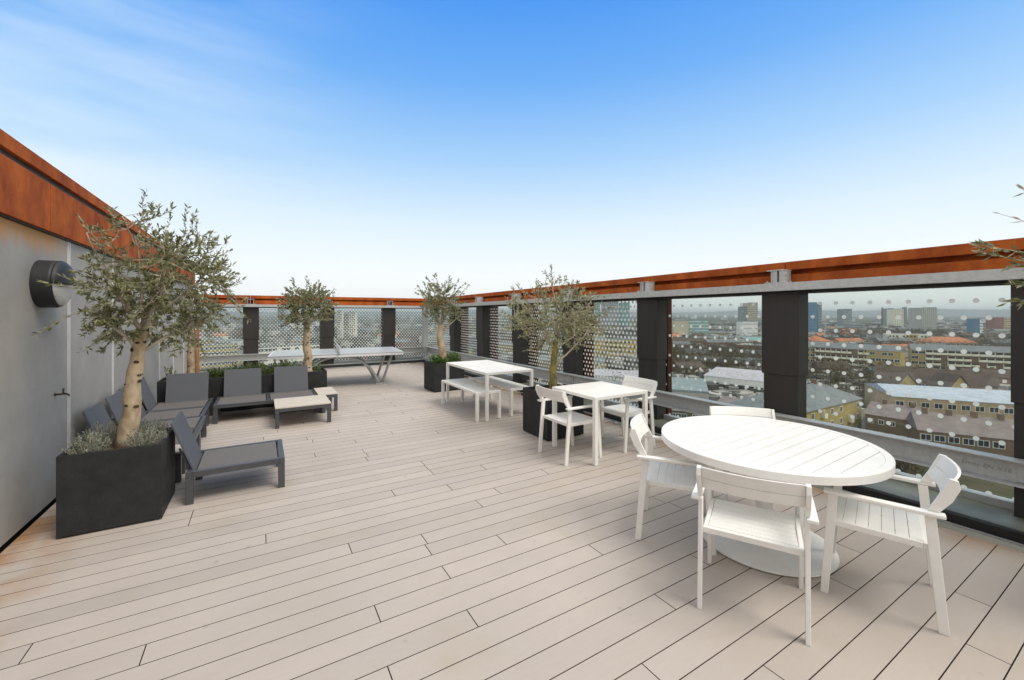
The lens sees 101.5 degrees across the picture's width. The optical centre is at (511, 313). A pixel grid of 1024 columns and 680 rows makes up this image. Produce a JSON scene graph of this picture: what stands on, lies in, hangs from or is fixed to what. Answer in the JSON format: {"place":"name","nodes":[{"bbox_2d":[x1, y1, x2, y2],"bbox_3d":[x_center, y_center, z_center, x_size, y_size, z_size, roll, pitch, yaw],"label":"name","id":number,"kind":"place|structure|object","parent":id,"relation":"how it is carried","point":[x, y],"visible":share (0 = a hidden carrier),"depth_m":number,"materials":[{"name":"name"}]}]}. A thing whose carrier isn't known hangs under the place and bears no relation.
{"place":"outdoors","nodes":[
{"label":"outdoors","id":0,"kind":"place"},
{"bbox_2d":[175,444,185,482],"bbox_3d":[-3.568,1.500,4.052,0.610,0.300,0.300,0,0,-31],"label":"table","id":1,"kind":"object","parent":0,"point":[180,466],"visible":0.19,"depth_m":4.08,"materials":[{"name":"grey metal"}]},
{"bbox_2d":[469,335,501,347],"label":"city block","id":2,"kind":"structure","parent":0,"point":[471,340],"depth_m":400.06,"materials":[{"name":"concrete"}]},
{"bbox_2d":[502,340,512,351],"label":"terraced house","id":3,"kind":"structure","parent":0,"point":[505,345],"depth_m":361.55,"materials":[{"name":"grey brick"}]},
{"bbox_2d":[0,0,1023,312],"label":"sky","id":4,"kind":"structure","parent":0,"point":[361,148],"materials":[{"name":"blue"}]},
{"bbox_2d":[206,309,1010,316],"bbox_3d":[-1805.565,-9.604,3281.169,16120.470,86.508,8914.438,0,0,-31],"label":"hills","id":5,"kind":"structure","parent":0,"point":[975,312],"depth_m":4928.70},
{"bbox_2d":[194,316,1023,552],"bbox_3d":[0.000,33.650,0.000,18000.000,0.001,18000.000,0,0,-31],"label":"ground","id":6,"kind":"structure","parent":0,"point":[993,488],"depth_m":513.95,"materials":[{"name":"grey"}]},
{"bbox_2d":[200,343,237,367],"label":"apartment building","id":7,"kind":"structure","parent":6,"relation":"on","point":[228,352],"depth_m":242.83,"materials":[{"name":"yellow brick"}]},
{"bbox_2d":[209,339,242,347],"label":"city block","id":8,"kind":"structure","parent":6,"relation":"on","point":[228,341],"depth_m":364.26,"materials":[{"name":"concrete"}]},
{"bbox_2d":[278,308,287,332],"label":"tower block","id":9,"kind":"structure","parent":6,"relation":"on","point":[280,321],"depth_m":700.00,"materials":[{"name":"concrete"}]},
{"bbox_2d":[259,343,319,364],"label":"apartment building","id":10,"kind":"structure","parent":6,"relation":"on","point":[287,348],"depth_m":245.09,"materials":[{"name":"stone"}]},
{"bbox_2d":[337,310,343,337],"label":"tower block","id":11,"kind":"structure","parent":6,"relation":"on","point":[341,324],"depth_m":560.00,"materials":[{"name":"concrete"}]},
{"bbox_2d":[344,314,348,336],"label":"tower block","id":12,"kind":"structure","parent":6,"relation":"on","point":[347,320],"depth_m":585.00,"materials":[{"name":"concrete"}]},
{"bbox_2d":[349,312,356,337],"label":"tower block","id":13,"kind":"structure","parent":6,"relation":"on","point":[352,322],"depth_m":560.00,"materials":[{"name":"concrete"}]},
{"bbox_2d":[395,338,411,347],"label":"terraced house","id":14,"kind":"structure","parent":6,"relation":"on","point":[400,342],"depth_m":395.57,"materials":[{"name":"grey brick"}]},
{"bbox_2d":[408,326,432,333],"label":"city block","id":15,"kind":"structure","parent":6,"relation":"on","point":[415,329],"depth_m":638.90,"materials":[{"name":"concrete"}]},
{"bbox_2d":[419,335,449,342],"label":"city block","id":16,"kind":"structure","parent":6,"relation":"on","point":[444,340],"depth_m":423.19,"materials":[{"name":"concrete"}]},
{"bbox_2d":[538,360,562,381],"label":"terraced house","id":17,"kind":"structure","parent":6,"relation":"on","point":[548,364],"depth_m":206.78,"materials":[{"name":"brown brick"}]},
{"bbox_2d":[594,355,605,368],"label":"terraced house","id":18,"kind":"structure","parent":6,"relation":"on","point":[600,362],"depth_m":232.09,"materials":[{"name":"brown brick"}]},
{"bbox_2d":[201,322,1010,428],"bbox_3d":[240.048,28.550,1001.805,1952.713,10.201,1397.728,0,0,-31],"label":"glass railing","id":19,"kind":"object","parent":6,"relation":"on","point":[715,389],"visible":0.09,"depth_m":416.96,"materials":[{"name":"glass"}]},
{"bbox_2d":[201,316,1010,474],"bbox_3d":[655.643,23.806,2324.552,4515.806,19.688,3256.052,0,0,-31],"label":"distant trees","id":20,"kind":"object","parent":6,"relation":"on","point":[724,353],"visible":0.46,"depth_m":237.24,"materials":[{"name":"green plant"}]},
{"bbox_2d":[601,302,617,327],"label":"tower block","id":21,"kind":"structure","parent":6,"relation":"on","point":[610,313],"depth_m":950.00,"materials":[{"name":"concrete"}]},
{"bbox_2d":[594,338,636,358],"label":"apartment building","id":22,"kind":"structure","parent":6,"relation":"on","point":[616,346],"depth_m":304.68,"materials":[{"name":"yellow brick"}]},
{"bbox_2d":[594,369,637,382],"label":"warehouse","id":23,"kind":"structure","parent":6,"relation":"on","point":[613,376],"depth_m":172.16,"materials":[{"name":"white paint"}]},
{"bbox_2d":[619,302,629,326],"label":"tower block","id":24,"kind":"structure","parent":6,"relation":"on","point":[623,312],"depth_m":980.00,"materials":[{"name":"concrete"}]},
{"bbox_2d":[672,320,688,335],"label":"office building","id":25,"kind":"structure","parent":6,"relation":"on","point":[679,329],"depth_m":555.00,"materials":[{"name":"concrete"}]},
{"bbox_2d":[672,409,701,417],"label":"terraced house","id":26,"kind":"structure","parent":6,"relation":"on","point":[683,414],"depth_m":119.81,"materials":[{"name":"stone"}]},
{"bbox_2d":[672,359,705,374],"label":"terraced house","id":27,"kind":"structure","parent":6,"relation":"on","point":[692,362],"depth_m":211.45,"materials":[{"name":"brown brick"}]},
{"bbox_2d":[672,377,708,399],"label":"warehouse","id":28,"kind":"structure","parent":6,"relation":"on","point":[694,384],"depth_m":153.74,"materials":[{"name":"concrete"}]},
{"bbox_2d":[689,319,707,335],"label":"office building","id":29,"kind":"structure","parent":6,"relation":"on","point":[697,323],"depth_m":560.00,"materials":[{"name":"glass"}]},
{"bbox_2d":[702,338,721,345],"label":"terraced house","id":30,"kind":"structure","parent":6,"relation":"on","point":[710,339],"depth_m":394.63,"materials":[{"name":"grey brick"}]},
{"bbox_2d":[717,396,740,402],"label":"workshop","id":31,"kind":"structure","parent":6,"relation":"on","point":[726,399],"depth_m":129.92,"materials":[{"name":"grey brick"}]},
{"bbox_2d":[704,367,763,390],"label":"warehouse","id":32,"kind":"structure","parent":6,"relation":"on","point":[743,381],"depth_m":175.75,"materials":[{"name":"white paint"}]},
{"bbox_2d":[738,306,746,320],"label":"tower block","id":33,"kind":"structure","parent":6,"relation":"on","point":[742,312],"depth_m":640.00,"materials":[{"name":"concrete"}]},
{"bbox_2d":[736,321,757,335],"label":"office building","id":34,"kind":"structure","parent":6,"relation":"on","point":[747,326],"depth_m":520.00,"materials":[{"name":"white paint"}]},
{"bbox_2d":[736,356,761,367],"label":"terraced house","id":35,"kind":"structure","parent":6,"relation":"on","point":[749,360],"depth_m":229.77,"materials":[{"name":"brown brick"}]},
{"bbox_2d":[743,302,757,320],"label":"tower block","id":36,"kind":"structure","parent":6,"relation":"on","point":[752,312],"depth_m":650.00,"materials":[{"name":"concrete"}]},
{"bbox_2d":[729,379,862,428],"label":"apartment building","id":37,"kind":"structure","parent":6,"relation":"on","point":[844,411],"depth_m":112.38,"materials":[{"name":"yellow brick"}]},
{"bbox_2d":[808,302,816,331],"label":"tower block","id":38,"kind":"structure","parent":6,"relation":"on","point":[812,310],"depth_m":640.00,"materials":[{"name":"glass"}]},
{"bbox_2d":[817,304,821,330],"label":"tower block","id":39,"kind":"structure","parent":6,"relation":"on","point":[819,316],"depth_m":650.00,"materials":[{"name":"concrete"}]},
{"bbox_2d":[808,336,833,342],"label":"house","id":40,"kind":"structure","parent":6,"relation":"on","point":[819,339],"depth_m":398.56,"materials":[{"name":"orange tile"}]},
{"bbox_2d":[810,359,851,377],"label":"trees","id":41,"kind":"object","parent":6,"relation":"on","point":[833,364],"depth_m":211.35,"materials":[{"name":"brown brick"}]},
{"bbox_2d":[831,337,851,342],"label":"terraced house","id":42,"kind":"structure","parent":6,"relation":"on","point":[839,339],"depth_m":409.25,"materials":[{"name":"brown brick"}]},
{"bbox_2d":[837,309,851,325],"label":"tower block","id":43,"kind":"structure","parent":6,"relation":"on","point":[847,313],"depth_m":860.05,"materials":[{"name":"concrete"}]},
{"bbox_2d":[844,323,862,328],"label":"city block","id":44,"kind":"structure","parent":6,"relation":"on","point":[852,325],"depth_m":747.14,"materials":[{"name":"concrete"}]},
{"bbox_2d":[808,342,905,367],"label":"apartment building","id":45,"kind":"structure","parent":6,"relation":"on","point":[856,352],"depth_m":236.03,"materials":[{"name":"yellow brick"}]},
{"bbox_2d":[883,308,893,324],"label":"tower block","id":46,"kind":"structure","parent":6,"relation":"on","point":[884,316],"depth_m":886.64,"materials":[{"name":"concrete"}]},
{"bbox_2d":[887,309,903,326],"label":"tower block","id":47,"kind":"structure","parent":6,"relation":"on","point":[892,314],"depth_m":860.00,"materials":[{"name":"concrete"}]},
{"bbox_2d":[863,399,931,437],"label":"house","id":48,"kind":"structure","parent":6,"relation":"on","point":[883,415],"depth_m":110.09,"materials":[{"name":"brown brick"}]},
{"bbox_2d":[877,370,918,385],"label":"house","id":49,"kind":"structure","parent":6,"relation":"on","point":[906,378],"depth_m":153.61,"materials":[{"name":"yellow brick"}]},
{"bbox_2d":[883,333,930,340],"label":"house","id":50,"kind":"structure","parent":6,"relation":"on","point":[910,336],"depth_m":424.69,"materials":[{"name":"white brick"}]},
{"bbox_2d":[908,307,936,330],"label":"tower block","id":51,"kind":"structure","parent":6,"relation":"on","point":[928,315],"depth_m":660.00,"materials":[{"name":"concrete"}]},
{"bbox_2d":[874,364,999,389],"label":"terraced house","id":52,"kind":"structure","parent":6,"relation":"on","point":[979,379],"depth_m":156.46,"materials":[{"name":"brown brick"}]},
{"bbox_2d":[864,383,1013,418],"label":"school building","id":53,"kind":"structure","parent":6,"relation":"on","point":[989,401],"depth_m":125.33,"materials":[{"name":"beige brick"}]},
{"bbox_2d":[915,337,977,345],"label":"house","id":54,"kind":"structure","parent":6,"relation":"on","point":[947,339],"depth_m":369.48,"materials":[{"name":"orange brick"}]},
{"bbox_2d":[926,371,971,387],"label":"house","id":55,"kind":"structure","parent":6,"relation":"on","point":[952,380],"depth_m":149.37,"materials":[{"name":"yellow brick"}]},
{"bbox_2d":[907,344,1010,369],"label":"apartment building","id":56,"kind":"structure","parent":6,"relation":"on","point":[999,358],"depth_m":216.71,"materials":[{"name":"yellow brick"}]},
{"bbox_2d":[966,318,979,333],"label":"tower block","id":57,"kind":"structure","parent":6,"relation":"on","point":[973,325],"depth_m":620.00,"materials":[{"name":"glass"}]},
{"bbox_2d":[958,366,1010,384],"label":"terraced house","id":58,"kind":"structure","parent":6,"relation":"on","point":[1004,378],"depth_m":179.97,"materials":[{"name":"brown brick"}]},
{"bbox_2d":[986,317,1003,329],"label":"tower block","id":59,"kind":"structure","parent":6,"relation":"on","point":[995,323],"depth_m":700.00,"materials":[{"name":"red brick"}]},
{"bbox_2d":[1004,318,1010,328],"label":"tower block","id":60,"kind":"structure","parent":6,"relation":"on","point":[1007,322],"depth_m":700.00,"materials":[{"name":"beige concrete"}]},
{"bbox_2d":[861,396,866,428],"bbox_3d":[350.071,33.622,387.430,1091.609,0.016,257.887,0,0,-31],"label":"roads","id":61,"kind":"structure","parent":0,"point":[863,421],"depth_m":130.91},
{"bbox_2d":[906,407,1013,457],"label":"house","id":62,"kind":"structure","parent":0,"point":[1000,428],"depth_m":96.03,"materials":[{"name":"brown brick"}]},
{"bbox_2d":[920,433,931,440],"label":"window","id":63,"kind":"structure","parent":62,"relation":"in","point":[928,437],"depth_m":98.33,"materials":[{"name":"white"}]},
{"bbox_2d":[934,435,945,442],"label":"window","id":64,"kind":"structure","parent":62,"relation":"in","point":[938,438],"depth_m":97.11,"materials":[{"name":"white"}]},
{"bbox_2d":[948,436,959,443],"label":"window","id":65,"kind":"structure","parent":62,"relation":"in","point":[956,440],"depth_m":95.87,"materials":[{"name":"white"}]},
{"bbox_2d":[963,438,974,445],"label":"window","id":66,"kind":"structure","parent":62,"relation":"in","point":[966,441],"depth_m":94.66,"materials":[{"name":"white"}]},
{"bbox_2d":[977,440,989,447],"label":"window","id":67,"kind":"structure","parent":62,"relation":"in","point":[982,443],"depth_m":93.42,"materials":[{"name":"white"}]},
{"bbox_2d":[968,184,1023,309],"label":"olive tree","id":68,"kind":"object","parent":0,"point":[988,244],"visible":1,"depth_m":2.32,"materials":[{"name":"green plant"}]},
{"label":"deck base","id":69,"kind":"structure","parent":0,"visible":0},
{"bbox_2d":[0,363,1023,679],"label":"deck","id":70,"kind":"structure","parent":69,"relation":"on","point":[402,525],"depth_m":2.58,"materials":[{"name":"wood"}]},
{"bbox_2d":[56,427,174,537],"bbox_3d":[-3.206,1.347,3.444,0.600,0.606,0.595,0,0,-31],"label":"planter","id":71,"kind":"object","parent":70,"relation":"on","point":[109,487],"visible":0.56,"depth_m":3.20,"materials":[{"name":"metal"}]},
{"bbox_2d":[58,431,115,454],"bbox_3d":[-3.251,1.000,3.211,0.316,0.204,0.299,0,0,-31],"label":"shrub","id":72,"kind":"object","parent":71,"relation":"on","point":[92,444],"visible":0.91,"depth_m":3.18,"materials":[{"name":"green plant"}]},
{"bbox_2d":[81,419,116,445],"bbox_3d":[-3.376,0.989,3.495,0.329,0.227,0.331,0,0,-31],"label":"shrub","id":73,"kind":"object","parent":71,"relation":"on","point":[110,427],"visible":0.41,"depth_m":3.46,"materials":[{"name":"green plant"}]},
{"bbox_2d":[30,188,250,448],"bbox_3d":[-2.961,0.034,3.583,1.258,2.142,1.195,0,0,2],"label":"olive tree","id":74,"kind":"object","parent":71,"relation":"in","point":[141,334],"visible":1,"depth_m":3.45,"materials":[{"name":"green plant"}]},
{"bbox_2d":[119,425,166,446],"bbox_3d":[-2.983,1.004,3.384,0.282,0.196,0.316,0,0,-10],"label":"shrub","id":75,"kind":"object","parent":71,"relation":"on","point":[151,435],"visible":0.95,"depth_m":3.38,"materials":[{"name":"green plant"}]},
{"bbox_2d":[138,417,171,437],"bbox_3d":[-3.153,1.000,3.646,0.311,0.204,0.309,0,0,1],"label":"shrub","id":76,"kind":"object","parent":71,"relation":"on","point":[159,427],"visible":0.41,"depth_m":3.65,"materials":[{"name":"green plant"}]},
{"bbox_2d":[82,401,199,469],"bbox_3d":[-3.926,1.300,4.490,0.864,0.700,0.690,0,0,-31],"label":"lounge seat","id":77,"kind":"object","parent":70,"relation":"on","point":[94,413],"visible":0.23,"depth_m":4.33,"materials":[{"name":"fabric"}]},
{"bbox_2d":[105,391,206,449],"bbox_3d":[-4.286,1.300,5.090,0.864,0.700,0.690,0,0,-31],"label":"lounge seat","id":78,"kind":"object","parent":70,"relation":"on","point":[114,401],"visible":0.4,"depth_m":5.03,"materials":[{"name":"fabric"}]},
{"bbox_2d":[118,387,208,425],"bbox_3d":[-4.663,1.300,5.651,0.864,0.700,0.690,0,0,-31],"label":"lounge seat","id":79,"kind":"object","parent":70,"relation":"on","point":[174,413],"visible":0.48,"depth_m":5.72,"materials":[{"name":"fabric"}]},
{"bbox_2d":[141,372,213,415],"bbox_3d":[-5.033,1.300,6.267,0.864,0.700,0.727,0,0,-31],"label":"lounge seat","id":80,"kind":"object","parent":70,"relation":"on","point":[186,390],"visible":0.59,"depth_m":6.49,"materials":[{"name":"fabric"}]},
{"bbox_2d":[170,411,284,505],"bbox_3d":[-2.702,1.300,4.040,0.864,0.700,0.690,0,0,-31],"label":"lounge seat","id":81,"kind":"object","parent":70,"relation":"on","point":[200,464],"visible":1,"depth_m":3.91,"materials":[{"name":"grey metal"}]},
{"bbox_2d":[157,368,326,413],"bbox_3d":[-4.642,1.363,7.402,2.455,0.575,0.530,0,0,-31],"label":"planter","id":82,"kind":"object","parent":70,"relation":"on","point":[317,379],"visible":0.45,"depth_m":7.23,"materials":[{"name":"metal"}]},
{"bbox_2d":[164,291,219,372],"bbox_3d":[-5.395,0.336,7.034,0.802,1.606,0.793,0,0,-31],"label":"olive tree","id":83,"kind":"object","parent":82,"relation":"on","point":[191,359],"visible":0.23,"depth_m":6.93,"materials":[{"name":"green plant"}]},
{"bbox_2d":[196,322,199,372],"bbox_3d":[-5.241,0.625,6.978,0.040,1.050,0.040,0,0,-31],"label":"tree stake","id":84,"kind":"object","parent":82,"relation":"on","point":[198,353],"visible":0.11,"depth_m":6.96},
{"bbox_2d":[207,367,223,377],"bbox_3d":[-5.058,1.026,7.163,0.355,0.213,0.321,0,0,28],"label":"shrub","id":85,"kind":"object","parent":82,"relation":"on","point":[215,373],"visible":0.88,"depth_m":7.11,"materials":[{"name":"green plant"}]},
{"bbox_2d":[255,361,273,374],"bbox_3d":[-4.441,0.988,7.486,0.341,0.288,0.353,0,0,-31],"label":"shrub","id":86,"kind":"object","parent":82,"relation":"on","point":[264,369],"visible":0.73,"depth_m":7.43,"materials":[{"name":"green plant"}]},
{"bbox_2d":[275,276,340,371],"bbox_3d":[-3.788,0.210,7.866,1.069,1.857,1.123,0,0,27],"label":"olive tree","id":87,"kind":"object","parent":82,"relation":"on","point":[307,299],"visible":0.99,"depth_m":7.79,"materials":[{"name":"green plant"}]},
{"bbox_2d":[213,365,317,423],"bbox_3d":[-4.043,1.300,6.929,1.416,0.700,0.864,0,0,-31],"label":"lounge seat","id":88,"kind":"object","parent":70,"relation":"on","point":[242,387],"visible":0.83,"depth_m":7.06,"materials":[{"name":"fabric"}]},
{"bbox_2d":[274,394,330,428],"bbox_3d":[-3.238,1.500,6.448,0.740,0.300,0.730,0,0,-31],"label":"table","id":89,"kind":"object","parent":70,"relation":"on","point":[300,403],"visible":1,"depth_m":6.30,"materials":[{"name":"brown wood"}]},
{"bbox_2d":[314,387,337,412],"bbox_3d":[-3.259,1.500,7.298,0.300,0.300,0.710,0,0,-31],"label":"table","id":90,"kind":"object","parent":70,"relation":"on","point":[329,392],"visible":0.81,"depth_m":7.07,"materials":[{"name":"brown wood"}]},
{"bbox_2d":[267,343,403,383],"bbox_3d":[-4.077,1.198,9.799,2.740,0.905,1.685,0,0,-25],"label":"ping pong table","id":91,"kind":"object","parent":70,"relation":"on","point":[323,354],"visible":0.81,"depth_m":9.55,"materials":[{"name":"white"}]},
{"bbox_2d":[424,361,463,391],"bbox_3d":[-1.474,1.350,9.086,0.700,0.600,0.560,0,0,-34],"label":"planter","id":92,"kind":"object","parent":70,"relation":"on","point":[434,375],"visible":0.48,"depth_m":8.82,"materials":[{"name":"metal"}]},
{"bbox_2d":[429,353,439,363],"bbox_3d":[-1.643,0.979,8.924,0.268,0.247,0.336,0,0,17],"label":"shrub","id":93,"kind":"object","parent":92,"relation":"on","point":[434,359],"visible":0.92,"depth_m":8.86,"materials":[{"name":"green plant"}]},
{"bbox_2d":[415,273,468,358],"bbox_3d":[-1.533,0.122,9.015,1.150,2.008,1.044,0,0,3],"label":"olive tree","id":94,"kind":"object","parent":92,"relation":"on","point":[442,298],"visible":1,"depth_m":8.98,"materials":[{"name":"green plant"}]},
{"bbox_2d":[447,351,460,361],"bbox_3d":[-1.283,0.964,9.175,0.359,0.276,0.288,0,0,18],"label":"shrub","id":95,"kind":"object","parent":92,"relation":"on","point":[450,356],"visible":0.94,"depth_m":9.14,"materials":[{"name":"green plant"}]},
{"bbox_2d":[441,378,500,421],"bbox_3d":[-0.723,1.430,7.056,0.430,0.440,1.435,0,0,-31],"label":"bench","id":96,"kind":"object","parent":70,"relation":"on","point":[472,387],"visible":0.97,"depth_m":6.81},
{"bbox_2d":[446,360,532,421],"bbox_3d":[-0.434,1.280,7.255,0.860,0.740,1.610,0,0,-31],"label":"dining table","id":97,"kind":"object","parent":70,"relation":"on","point":[486,368],"visible":0.94,"depth_m":6.88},
{"bbox_2d":[473,376,529,416],"bbox_3d":[-0.207,1.430,7.362,0.400,0.440,1.400,0,0,-31],"label":"bench","id":98,"kind":"object","parent":70,"relation":"on","point":[511,386],"visible":0.69,"depth_m":7.09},
{"bbox_2d":[523,384,583,440],"bbox_3d":[0.562,1.345,5.765,0.605,0.610,0.590,0,0,-31],"label":"planter","id":99,"kind":"object","parent":70,"relation":"on","point":[531,412],"visible":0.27,"depth_m":5.59,"materials":[{"name":"metal"}]},
{"bbox_2d":[499,264,616,388],"bbox_3d":[0.607,0.214,5.820,1.892,1.791,1.338,0,0,-31],"label":"olive tree","id":100,"kind":"object","parent":99,"relation":"in","point":[560,325],"visible":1,"depth_m":5.71,"materials":[{"name":"green plant"}]},
{"bbox_2d":[535,385,602,465],"bbox_3d":[0.643,1.248,4.852,0.595,0.804,0.588,0,0,-31],"label":"armchair","id":101,"kind":"object","parent":70,"relation":"on","point":[570,419],"visible":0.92,"depth_m":4.76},
{"bbox_2d":[552,381,647,465],"bbox_3d":[1.047,1.280,5.048,0.820,0.740,0.780,0,0,-31],"label":"dining table","id":102,"kind":"object","parent":70,"relation":"on","point":[601,391],"visible":0.88,"depth_m":4.91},
{"bbox_2d":[598,376,657,452],"bbox_3d":[1.447,1.248,5.299,0.595,0.804,0.588,0,0,-31],"label":"armchair","id":103,"kind":"object","parent":70,"relation":"on","point":[622,410],"visible":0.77,"depth_m":5.21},
{"bbox_2d":[630,413,716,555],"bbox_3d":[1.218,1.248,3.194,0.596,0.804,0.588,0,0,23],"label":"armchair","id":104,"kind":"object","parent":70,"relation":"on","point":[652,466],"visible":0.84,"depth_m":3.05,"materials":[{"name":"wood"}]},
{"bbox_2d":[709,406,798,515],"bbox_3d":[1.991,1.248,3.497,0.588,0.804,0.596,0,0,14],"label":"armchair","id":105,"kind":"object","parent":70,"relation":"on","point":[741,411],"visible":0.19,"depth_m":3.74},
{"bbox_2d":[691,465,818,646],"bbox_3d":[1.379,1.248,2.404,0.588,0.804,0.595,0,0,31],"label":"armchair","id":106,"kind":"object","parent":70,"relation":"on","point":[778,531],"visible":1,"depth_m":2.30,"materials":[{"name":"wood"}]},
{"bbox_2d":[661,415,895,577],"bbox_3d":[1.824,1.280,3.024,1.400,0.740,1.400,0,0,-34],"label":"round table","id":107,"kind":"object","parent":70,"relation":"on","point":[774,449],"visible":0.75,"depth_m":2.79,"materials":[{"name":"wood"}]},
{"bbox_2d":[820,454,960,636],"bbox_3d":[2.223,1.248,2.479,0.595,0.804,0.588,0,0,41],"label":"armchair","id":108,"kind":"object","parent":70,"relation":"on","point":[943,472],"visible":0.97,"depth_m":2.39,"materials":[{"name":"wood"}]},
{"bbox_3d":[-5.823,17.805,1.270,19.320,31.670,20.170,0,0,-31],"label":"tower building","id":109,"kind":"object","parent":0,"visible":0},
{"bbox_2d":[0,129,194,552],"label":"rendered wall","id":110,"kind":"structure","parent":109,"relation":"on","point":[42,200],"depth_m":3.48,"materials":[{"name":"paint"}]},
{"bbox_2d":[29,260,76,307],"bbox_3d":[-3.784,-0.241,3.479,0.195,0.392,0.402,0,0,-31],"label":"wall lamp","id":111,"kind":"object","parent":110,"relation":"attached to","point":[43,295],"visible":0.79,"depth_m":3.35,"materials":[{"name":"black metal"}]},
{"bbox_2d":[192,294,431,371],"bbox_3d":[-5.554,0.725,12.726,6.649,2.450,0.780,0,0,-31],"label":"glass screen","id":112,"kind":"object","parent":109,"relation":"on","point":[388,307],"visible":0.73,"depth_m":12.69,"materials":[{"name":"glass"}]},
{"bbox_2d":[420,237,1023,546],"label":"glass screen","id":113,"kind":"object","parent":109,"relation":"on","point":[784,289],"visible":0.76,"depth_m":4.51,"materials":[{"name":"glass"}]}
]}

